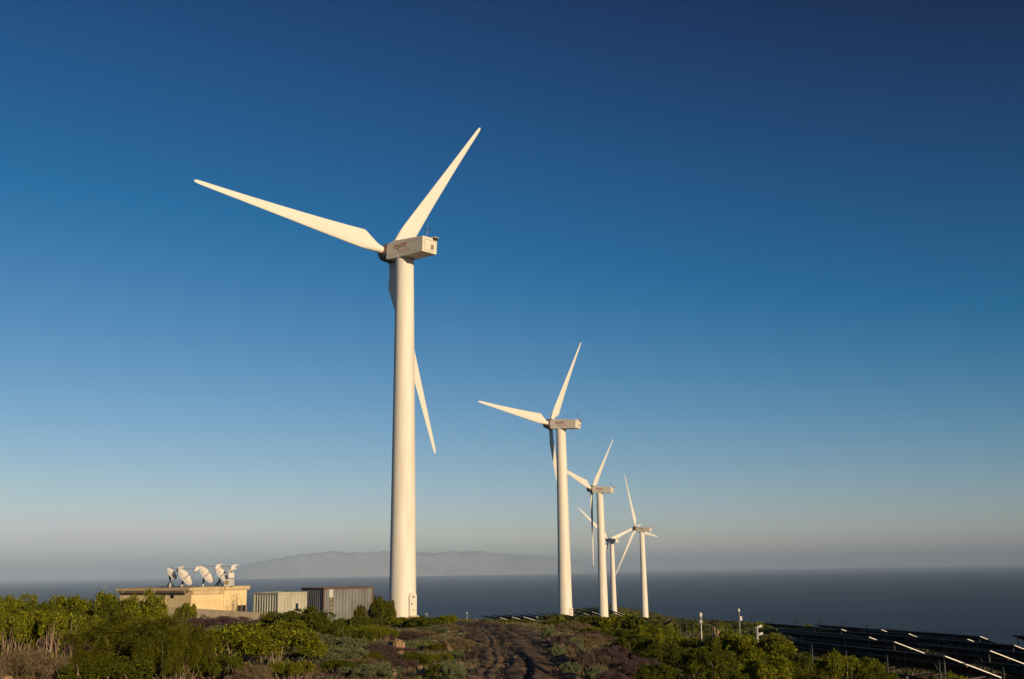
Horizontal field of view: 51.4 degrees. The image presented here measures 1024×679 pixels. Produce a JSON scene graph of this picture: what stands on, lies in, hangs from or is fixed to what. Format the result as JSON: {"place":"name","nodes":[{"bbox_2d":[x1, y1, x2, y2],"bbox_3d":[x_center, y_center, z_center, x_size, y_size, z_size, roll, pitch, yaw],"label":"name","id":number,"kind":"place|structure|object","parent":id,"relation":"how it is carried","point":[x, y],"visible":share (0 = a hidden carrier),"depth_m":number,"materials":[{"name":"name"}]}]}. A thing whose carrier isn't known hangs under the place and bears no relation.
{"place":"outdoors","nodes":[
{"label":"outdoors","id":0,"kind":"place"},
{"bbox_2d":[226,551,610,578],"bbox_3d":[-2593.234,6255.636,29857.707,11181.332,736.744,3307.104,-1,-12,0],"label":"distant hills","id":1,"kind":"structure","parent":0,"point":[345,564],"depth_m":29424.74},
{"bbox_2d":[414,621,602,678],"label":"dirt track","id":2,"kind":"structure","parent":0,"point":[519,646],"depth_m":37.65,"materials":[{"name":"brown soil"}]},
{"bbox_2d":[569,651,588,674],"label":"purple scrub bush","id":3,"kind":"object","parent":2,"relation":"on","point":[583,661],"visible":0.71,"depth_m":28.53,"materials":[{"name":"plant"}]},
{"bbox_2d":[0,565,1023,647],"bbox_3d":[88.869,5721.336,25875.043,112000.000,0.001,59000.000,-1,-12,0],"label":"sea","id":4,"kind":"structure","parent":0,"point":[987,602],"depth_m":4280.14,"materials":[{"name":"liquid"}]},
{"bbox_2d":[0,0,1023,580],"label":"sky","id":5,"kind":"structure","parent":0,"point":[780,243],"materials":[{"name":"blue"}]},
{"bbox_2d":[118,623,1022,678],"bbox_3d":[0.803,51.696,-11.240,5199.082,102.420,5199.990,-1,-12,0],"label":"ground","id":6,"kind":"structure","parent":0,"point":[797,651],"depth_m":47.54,"materials":[{"name":"soil"}]},
{"bbox_2d":[1,626,29,654],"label":"leafless shrub","id":7,"kind":"object","parent":6,"relation":"on","point":[8,644],"visible":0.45,"depth_m":22.36,"materials":[{"name":"plant"}]},
{"bbox_2d":[0,591,38,650],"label":"green shrub","id":8,"kind":"object","parent":6,"relation":"on","point":[10,603],"visible":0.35,"depth_m":34.40,"materials":[{"name":"green plant"}]},
{"bbox_2d":[0,605,51,651],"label":"green shrub","id":9,"kind":"object","parent":6,"relation":"on","point":[24,623],"visible":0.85,"depth_m":28.78,"materials":[{"name":"green plant"}]},
{"bbox_2d":[0,645,72,678],"bbox_3d":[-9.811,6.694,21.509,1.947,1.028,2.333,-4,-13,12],"label":"dry grass bush","id":10,"kind":"object","parent":6,"relation":"on","point":[20,659],"visible":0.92,"depth_m":21.19,"materials":[{"name":"plant"}]},
{"bbox_2d":[0,598,85,650],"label":"dark green shrub","id":11,"kind":"object","parent":6,"relation":"on","point":[44,606],"visible":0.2,"depth_m":32.75,"materials":[{"name":"green plant"}]},
{"bbox_2d":[33,621,70,658],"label":"leafless shrub","id":12,"kind":"object","parent":6,"relation":"on","point":[50,646],"visible":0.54,"depth_m":22.90,"materials":[{"name":"plant"}]},
{"bbox_2d":[31,634,104,656],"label":"purple scrub bush","id":13,"kind":"object","parent":6,"relation":"on","point":[68,647],"visible":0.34,"depth_m":23.85,"materials":[{"name":"plant"}]},
{"bbox_2d":[33,605,105,641],"bbox_3d":[-11.836,8.066,28.726,1.643,1.782,2.076,-10,-15,37],"label":"green shrub","id":14,"kind":"object","parent":6,"relation":"on","point":[62,620],"visible":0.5,"depth_m":28.34,"materials":[{"name":"green plant"}]},
{"bbox_2d":[44,646,113,674],"bbox_3d":[-9.642,7.158,23.223,2.026,0.923,1.864,4,-13,-22],"label":"feathery shrub","id":15,"kind":"object","parent":6,"relation":"on","point":[81,657],"visible":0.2,"depth_m":23.12,"materials":[{"name":"green plant"}]},
{"bbox_2d":[47,586,120,623],"bbox_3d":[-13.822,9.071,34.181,2.322,2.261,2.230,7,-15,-34],"label":"green shrub","id":16,"kind":"object","parent":6,"relation":"on","point":[90,608],"visible":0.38,"depth_m":33.95,"materials":[{"name":"green plant"}]},
{"bbox_2d":[52,654,156,678],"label":"dark green shrub","id":17,"kind":"object","parent":6,"relation":"on","point":[94,670],"visible":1,"depth_m":21.32,"materials":[{"name":"green plant"}]},
{"bbox_2d":[85,596,134,625],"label":"dark green shrub","id":18,"kind":"object","parent":6,"relation":"on","point":[104,612],"visible":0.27,"depth_m":31.55,"materials":[{"name":"green plant"}]},
{"bbox_2d":[54,607,205,678],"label":"feathery shrub","id":19,"kind":"object","parent":6,"relation":"on","point":[110,639],"visible":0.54,"depth_m":24.31,"materials":[{"name":"green plant"}]},
{"bbox_2d":[119,586,173,638],"bbox_3d":[-11.529,8.881,33.045,2.037,2.375,2.316,-10,-15,36],"label":"green shrub","id":20,"kind":"object","parent":6,"relation":"on","point":[147,606],"visible":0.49,"depth_m":32.93,"materials":[{"name":"green plant"}]},
{"bbox_2d":[131,622,217,678],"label":"feathery shrub","id":21,"kind":"object","parent":6,"relation":"on","point":[172,649],"visible":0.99,"depth_m":23.22,"materials":[{"name":"green plant"}]},
{"bbox_2d":[116,586,249,611],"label":"service building","id":22,"kind":"structure","parent":6,"relation":"on","point":[210,597],"depth_m":99.28,"materials":[{"name":"brown concrete"}]},
{"bbox_2d":[178,565,201,586],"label":"satellite dish","id":23,"kind":"object","parent":22,"relation":"on","point":[184,575],"visible":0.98,"depth_m":101.00,"materials":[{"name":"paint"}]},
{"bbox_2d":[199,563,222,586],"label":"satellite dish","id":24,"kind":"object","parent":22,"relation":"on","point":[207,576],"visible":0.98,"depth_m":102.02,"materials":[{"name":"paint"}]},
{"bbox_2d":[215,563,237,585],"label":"satellite dish","id":25,"kind":"object","parent":22,"relation":"on","point":[221,573],"visible":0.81,"depth_m":102.85,"materials":[{"name":"paint"}]},
{"bbox_2d":[173,602,198,624],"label":"green shrub","id":26,"kind":"object","parent":6,"relation":"on","point":[187,610],"visible":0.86,"depth_m":61.02,"materials":[{"name":"green plant"}]},
{"bbox_2d":[183,614,222,630],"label":"purple scrub bush","id":27,"kind":"object","parent":6,"relation":"on","point":[206,622],"visible":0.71,"depth_m":52.81,"materials":[{"name":"plant"}]},
{"bbox_2d":[167,607,266,623],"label":"concrete wall","id":28,"kind":"structure","parent":6,"relation":"on","point":[209,613],"depth_m":74.43,"materials":[{"name":"beige concrete"}]},
{"bbox_2d":[193,653,245,678],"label":"dark green shrub","id":29,"kind":"object","parent":6,"relation":"on","point":[228,665],"visible":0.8,"depth_m":24.04,"materials":[{"name":"green plant"}]},
{"bbox_2d":[209,616,260,626],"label":"purple scrub bush","id":30,"kind":"object","parent":6,"relation":"on","point":[225,620],"visible":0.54,"depth_m":58.22,"materials":[{"name":"plant"}]},
{"bbox_2d":[223,662,272,678],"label":"dry grass bush","id":31,"kind":"object","parent":6,"relation":"on","point":[261,671],"visible":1,"depth_m":23.04,"materials":[{"name":"plant"}]},
{"bbox_2d":[204,619,327,676],"bbox_3d":[-6.289,7.561,25.834,3.433,1.490,2.878,8,-15,-34],"label":"green shrub","id":32,"kind":"object","parent":6,"relation":"on","point":[249,640],"visible":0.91,"depth_m":25.35,"materials":[{"name":"green plant"}]},
{"bbox_2d":[253,592,306,615],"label":"shipping container","id":33,"kind":"object","parent":6,"relation":"on","point":[280,602],"visible":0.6,"depth_m":75.06,"materials":[{"name":"white metal"}]},
{"bbox_2d":[267,660,317,678],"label":"green shrub","id":34,"kind":"object","parent":6,"relation":"on","point":[290,669],"visible":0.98,"depth_m":24.32,"materials":[{"name":"green plant"}]},
{"bbox_2d":[255,603,344,634],"bbox_3d":[-8.892,11.991,44.689,3.597,1.805,3.013,-12,-17,42],"label":"dark green shrub","id":35,"kind":"object","parent":6,"relation":"on","point":[312,617],"visible":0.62,"depth_m":44.27,"materials":[{"name":"green plant"}]},
{"bbox_2d":[290,648,370,663],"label":"grey green shrub","id":36,"kind":"object","parent":6,"relation":"on","point":[341,653],"visible":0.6,"depth_m":30.01,"materials":[{"name":"green plant"}]},
{"bbox_2d":[309,622,351,640],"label":"dark green shrub","id":37,"kind":"object","parent":6,"relation":"on","point":[335,630],"visible":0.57,"depth_m":41.63,"materials":[{"name":"green plant"}]},
{"bbox_2d":[301,586,372,622],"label":"shipping container","id":38,"kind":"object","parent":6,"relation":"on","point":[347,600],"visible":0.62,"depth_m":81.72,"materials":[{"name":"grey metal"}]},
{"bbox_2d":[194,128,480,617],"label":"wind turbine","id":39,"kind":"object","parent":6,"relation":"on","point":[403,250],"visible":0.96,"depth_m":114.91,"materials":[{"name":"paint"}]},
{"bbox_2d":[317,658,366,671],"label":"dark green shrub","id":40,"kind":"object","parent":6,"relation":"on","point":[339,663],"visible":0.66,"depth_m":27.90,"materials":[{"name":"green plant"}]},
{"bbox_2d":[323,636,369,652],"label":"grey green shrub","id":41,"kind":"object","parent":6,"relation":"on","point":[346,642],"visible":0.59,"depth_m":34.04,"materials":[{"name":"green plant"}]},
{"bbox_2d":[341,616,374,628],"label":"dark green shrub","id":42,"kind":"object","parent":6,"relation":"on","point":[354,621],"visible":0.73,"depth_m":59.00,"materials":[{"name":"green plant"}]},
{"bbox_2d":[346,630,379,641],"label":"dark green shrub","id":43,"kind":"object","parent":6,"relation":"on","point":[362,634],"visible":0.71,"depth_m":46.85,"materials":[{"name":"green plant"}]},
{"bbox_2d":[331,656,394,666],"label":"dry grass bush","id":44,"kind":"object","parent":6,"relation":"on","point":[367,660],"visible":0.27,"depth_m":29.20,"materials":[{"name":"plant"}]},
{"bbox_2d":[335,662,402,678],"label":"grey green shrub","id":45,"kind":"object","parent":6,"relation":"on","point":[378,668],"visible":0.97,"depth_m":26.42,"materials":[{"name":"green plant"}]},
{"bbox_2d":[365,626,398,641],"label":"green shrub","id":46,"kind":"object","parent":6,"relation":"on","point":[384,631],"visible":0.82,"depth_m":47.75,"materials":[{"name":"green plant"}]},
{"bbox_2d":[368,599,396,623],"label":"feathery shrub","id":47,"kind":"object","parent":6,"relation":"on","point":[385,608],"visible":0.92,"depth_m":82.37,"materials":[{"name":"green plant"}]},
{"bbox_2d":[367,648,403,658],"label":"purple scrub bush","id":48,"kind":"object","parent":6,"relation":"on","point":[386,654],"visible":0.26,"depth_m":34.47,"materials":[{"name":"plant"}]},
{"bbox_2d":[361,642,415,657],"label":"purple scrub bush","id":49,"kind":"object","parent":6,"relation":"on","point":[384,647],"visible":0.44,"depth_m":35.97,"materials":[{"name":"plant"}]},
{"bbox_2d":[383,617,410,624],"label":"green shrub","id":50,"kind":"object","parent":6,"relation":"on","point":[394,620],"visible":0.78,"depth_m":80.04,"materials":[{"name":"green plant"}]},
{"bbox_2d":[371,656,423,672],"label":"purple scrub bush","id":51,"kind":"object","parent":6,"relation":"on","point":[401,663],"visible":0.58,"depth_m":29.46,"materials":[{"name":"plant"}]},
{"bbox_2d":[382,630,431,640],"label":"purple scrub bush","id":52,"kind":"object","parent":6,"relation":"on","point":[410,635],"visible":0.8,"depth_m":51.68,"materials":[{"name":"plant"}]},
{"bbox_2d":[399,653,433,668],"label":"dark green shrub","id":53,"kind":"object","parent":6,"relation":"on","point":[424,659],"visible":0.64,"depth_m":31.34,"materials":[{"name":"green plant"}]},
{"bbox_2d":[402,616,439,628],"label":"dark green shrub","id":54,"kind":"object","parent":6,"relation":"on","point":[416,621],"visible":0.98,"depth_m":74.58,"materials":[{"name":"green plant"}]},
{"bbox_2d":[421,653,454,662],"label":"green shrub","id":55,"kind":"object","parent":6,"relation":"on","point":[435,657],"visible":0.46,"depth_m":33.60,"materials":[{"name":"green plant"}]},
{"bbox_2d":[435,615,457,625],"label":"green shrub","id":56,"kind":"object","parent":6,"relation":"on","point":[448,619],"visible":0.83,"depth_m":78.77,"materials":[{"name":"green plant"}]},
{"bbox_2d":[435,659,465,678],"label":"grey green shrub","id":57,"kind":"object","parent":6,"relation":"on","point":[453,668],"visible":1,"depth_m":26.34,"materials":[{"name":"green plant"}]},
{"bbox_2d":[437,636,469,649],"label":"dry grass bush","id":58,"kind":"object","parent":6,"relation":"on","point":[446,642],"visible":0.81,"depth_m":42.18,"materials":[{"name":"plant"}]},
{"bbox_2d":[464,647,478,661],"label":"purple scrub bush","id":59,"kind":"object","parent":6,"relation":"on","point":[473,651],"visible":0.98,"depth_m":34.17,"materials":[{"name":"plant"}]},
{"bbox_2d":[478,343,581,615],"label":"wind turbine","id":60,"kind":"object","parent":6,"relation":"on","point":[560,426],"visible":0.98,"depth_m":218.92,"materials":[{"name":"paint"}]},
{"bbox_2d":[548,643,565,656],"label":"grey green shrub","id":61,"kind":"object","parent":6,"relation":"on","point":[554,650],"visible":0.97,"depth_m":36.52,"materials":[{"name":"green plant"}]},
{"bbox_2d":[117,616,1021,678],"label":"ground cover","id":62,"kind":"object","parent":6,"relation":"on","point":[407,671],"visible":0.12,"depth_m":46.51,"materials":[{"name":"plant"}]},
{"bbox_2d":[558,661,581,674],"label":"grey green shrub","id":63,"kind":"object","parent":6,"relation":"on","point":[570,667],"visible":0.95,"depth_m":28.14,"materials":[{"name":"green plant"}]},
{"bbox_2d":[552,621,594,632],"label":"dry grass bush","id":64,"kind":"object","parent":6,"relation":"on","point":[567,625],"visible":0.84,"depth_m":71.11,"materials":[{"name":"plant"}]},
{"bbox_2d":[573,633,607,646],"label":"dry grass bush","id":65,"kind":"object","parent":6,"relation":"on","point":[594,639],"visible":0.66,"depth_m":47.69,"materials":[{"name":"plant"}]},
{"bbox_2d":[567,440,614,616],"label":"wind turbine","id":66,"kind":"object","parent":6,"relation":"on","point":[602,572],"visible":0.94,"depth_m":320.70,"materials":[{"name":"paint"}]},
{"bbox_2d":[585,666,602,678],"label":"grey green shrub","id":67,"kind":"object","parent":6,"relation":"on","point":[593,671],"visible":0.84,"depth_m":26.64,"materials":[{"name":"green plant"}]},
{"bbox_2d":[588,645,629,664],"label":"purple scrub bush","id":68,"kind":"object","parent":6,"relation":"on","point":[614,652],"visible":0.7,"depth_m":32.45,"materials":[{"name":"plant"}]},
{"bbox_2d":[578,507,640,613],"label":"wind turbine","id":69,"kind":"object","parent":6,"relation":"on","point":[613,540],"visible":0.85,"depth_m":528.64,"materials":[{"name":"paint"}]},
{"bbox_2d":[592,669,634,678],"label":"purple scrub bush","id":70,"kind":"object","parent":6,"relation":"on","point":[610,675],"visible":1,"depth_m":24.22,"materials":[{"name":"plant"}]},
{"bbox_2d":[595,614,633,629],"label":"green shrub","id":71,"kind":"object","parent":6,"relation":"on","point":[609,622],"visible":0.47,"depth_m":95.83,"materials":[{"name":"green plant"}]},
{"bbox_2d":[600,627,635,639],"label":"dark green shrub","id":72,"kind":"object","parent":6,"relation":"on","point":[614,632],"visible":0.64,"depth_m":63.26,"materials":[{"name":"green plant"}]},
{"bbox_2d":[604,654,659,677],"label":"purple scrub bush","id":73,"kind":"object","parent":6,"relation":"on","point":[629,667],"visible":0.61,"depth_m":27.60,"materials":[{"name":"plant"}]},
{"bbox_2d":[610,634,653,648],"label":"dark green shrub","id":74,"kind":"object","parent":6,"relation":"on","point":[631,637],"visible":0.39,"depth_m":47.84,"materials":[{"name":"green plant"}]},
{"bbox_2d":[614,615,651,629],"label":"dark green shrub","id":75,"kind":"object","parent":6,"relation":"on","point":[629,622],"visible":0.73,"depth_m":84.33,"materials":[{"name":"green plant"}]},
{"bbox_2d":[618,637,650,652],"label":"dark green shrub","id":76,"kind":"object","parent":6,"relation":"on","point":[630,645],"visible":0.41,"depth_m":46.01,"materials":[{"name":"green plant"}]},
{"bbox_2d":[616,477,656,617],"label":"wind turbine","id":77,"kind":"object","parent":6,"relation":"on","point":[642,531],"visible":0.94,"depth_m":445.03,"materials":[{"name":"paint"}]},
{"bbox_2d":[626,622,674,639],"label":"green shrub","id":78,"kind":"object","parent":6,"relation":"on","point":[663,633],"visible":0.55,"depth_m":57.37,"materials":[{"name":"green plant"}]},
{"bbox_2d":[536,606,773,635],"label":"hillside scrub","id":79,"kind":"object","parent":6,"relation":"on","point":[659,619],"visible":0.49,"depth_m":196.50,"materials":[{"name":"plant"}]},
{"bbox_2d":[631,662,680,678],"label":"dark green shrub","id":80,"kind":"object","parent":6,"relation":"on","point":[663,672],"visible":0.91,"depth_m":25.47,"materials":[{"name":"green plant"}]},
{"bbox_2d":[630,642,695,671],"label":"dark green shrub","id":81,"kind":"object","parent":6,"relation":"on","point":[653,651],"visible":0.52,"depth_m":35.86,"materials":[{"name":"green plant"}]},
{"bbox_2d":[651,631,703,651],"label":"green shrub","id":82,"kind":"object","parent":6,"relation":"on","point":[684,642],"visible":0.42,"depth_m":41.64,"materials":[{"name":"green plant"}]},
{"bbox_2d":[681,622,706,633],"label":"green shrub","id":83,"kind":"object","parent":6,"relation":"on","point":[689,628],"visible":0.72,"depth_m":157.36,"materials":[{"name":"green plant"}]},
{"bbox_2d":[662,646,738,678],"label":"dark green shrub","id":84,"kind":"object","parent":6,"relation":"on","point":[691,663],"visible":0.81,"depth_m":31.20,"materials":[{"name":"green plant"}]},
{"bbox_2d":[695,660,748,678],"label":"dark green shrub","id":85,"kind":"object","parent":6,"relation":"on","point":[723,670],"visible":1,"depth_m":24.77,"materials":[{"name":"green plant"}]},
{"bbox_2d":[694,629,754,664],"bbox_3d":[7.794,11.700,39.678,2.664,1.888,2.109,-2,-12,7],"label":"green shrub","id":86,"kind":"object","parent":6,"relation":"on","point":[713,642],"visible":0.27,"depth_m":39.49,"materials":[{"name":"green plant"}]},
{"bbox_2d":[720,629,796,667],"bbox_3d":[8.210,10.665,35.573,2.601,1.992,2.498,-4,-13,14],"label":"green shrub","id":87,"kind":"object","parent":6,"relation":"on","point":[775,643],"visible":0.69,"depth_m":35.17,"materials":[{"name":"green plant"}]},
{"bbox_2d":[734,646,795,678],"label":"green shrub","id":88,"kind":"object","parent":6,"relation":"on","point":[779,666],"visible":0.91,"depth_m":26.81,"materials":[{"name":"green plant"}]},
{"bbox_2d":[761,647,812,678],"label":"dark green shrub","id":89,"kind":"object","parent":6,"relation":"on","point":[792,656],"visible":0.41,"depth_m":31.56,"materials":[{"name":"green plant"}]},
{"bbox_2d":[764,623,851,637],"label":"solar table","id":90,"kind":"object","parent":6,"relation":"on","point":[810,629],"visible":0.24,"depth_m":155.12,"materials":[{"name":"black glass"}]},
{"bbox_2d":[796,668,833,678],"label":"dark green shrub","id":91,"kind":"object","parent":6,"relation":"on","point":[810,675],"visible":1,"depth_m":27.62,"materials":[{"name":"green plant"}]},
{"bbox_2d":[770,628,876,647],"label":"solar table","id":92,"kind":"object","parent":6,"relation":"on","point":[832,634],"visible":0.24,"depth_m":125.08,"materials":[{"name":"black glass"}]},
{"bbox_2d":[816,648,884,678],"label":"green shrub","id":93,"kind":"object","parent":6,"relation":"on","point":[838,664],"visible":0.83,"depth_m":32.65,"materials":[{"name":"green plant"}]},
{"bbox_2d":[814,624,886,632],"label":"solar table","id":94,"kind":"object","parent":6,"relation":"on","point":[854,629],"visible":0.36,"depth_m":160.01,"materials":[{"name":"black glass"}]},
{"bbox_2d":[778,631,923,652],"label":"solar table","id":95,"kind":"object","parent":6,"relation":"on","point":[873,643],"visible":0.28,"depth_m":113.00,"materials":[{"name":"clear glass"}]},
{"bbox_2d":[679,620,1023,678],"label":"wire fence","id":96,"kind":"object","parent":6,"relation":"on","point":[939,669],"visible":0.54,"depth_m":79.75,"materials":[{"name":"black metal"}]},
{"bbox_2d":[854,662,897,678],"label":"dark green shrub","id":97,"kind":"object","parent":6,"relation":"on","point":[874,673],"visible":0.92,"depth_m":28.09,"materials":[{"name":"green plant"}]},
{"bbox_2d":[859,629,916,636],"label":"solar table","id":98,"kind":"object","parent":6,"relation":"on","point":[888,633],"visible":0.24,"depth_m":139.79,"materials":[{"name":"black glass"}]},
{"bbox_2d":[788,639,1001,678],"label":"solar table","id":99,"kind":"object","parent":6,"relation":"on","point":[921,663],"visible":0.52,"depth_m":86.19,"materials":[{"name":"black glass"}]},
{"bbox_2d":[844,631,954,655],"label":"solar table","id":100,"kind":"object","parent":6,"relation":"on","point":[911,641],"visible":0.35,"depth_m":125.92,"materials":[{"name":"black glass"}]},
{"bbox_2d":[882,629,998,643],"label":"solar table","id":101,"kind":"object","parent":6,"relation":"on","point":[976,638],"visible":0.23,"depth_m":140.88,"materials":[{"name":"black glass"}]},
{"bbox_2d":[917,644,1023,673],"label":"solar table","id":102,"kind":"object","parent":6,"relation":"on","point":[969,655],"visible":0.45,"depth_m":95.44,"materials":[{"name":"black glass"}]},
{"bbox_2d":[940,639,1023,659],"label":"solar table","id":103,"kind":"object","parent":6,"relation":"on","point":[980,645],"visible":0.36,"depth_m":111.92,"materials":[{"name":"black glass"}]},
{"bbox_2d":[973,660,1023,678],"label":"solar table","id":104,"kind":"object","parent":6,"relation":"on","point":[1019,672],"visible":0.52,"depth_m":90.32,"materials":[{"name":"black glass"}]},
{"bbox_2d":[991,650,1023,662],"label":"solar table","id":105,"kind":"object","parent":6,"relation":"on","point":[1019,656],"visible":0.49,"depth_m":108.14,"materials":[{"name":"black glass"}]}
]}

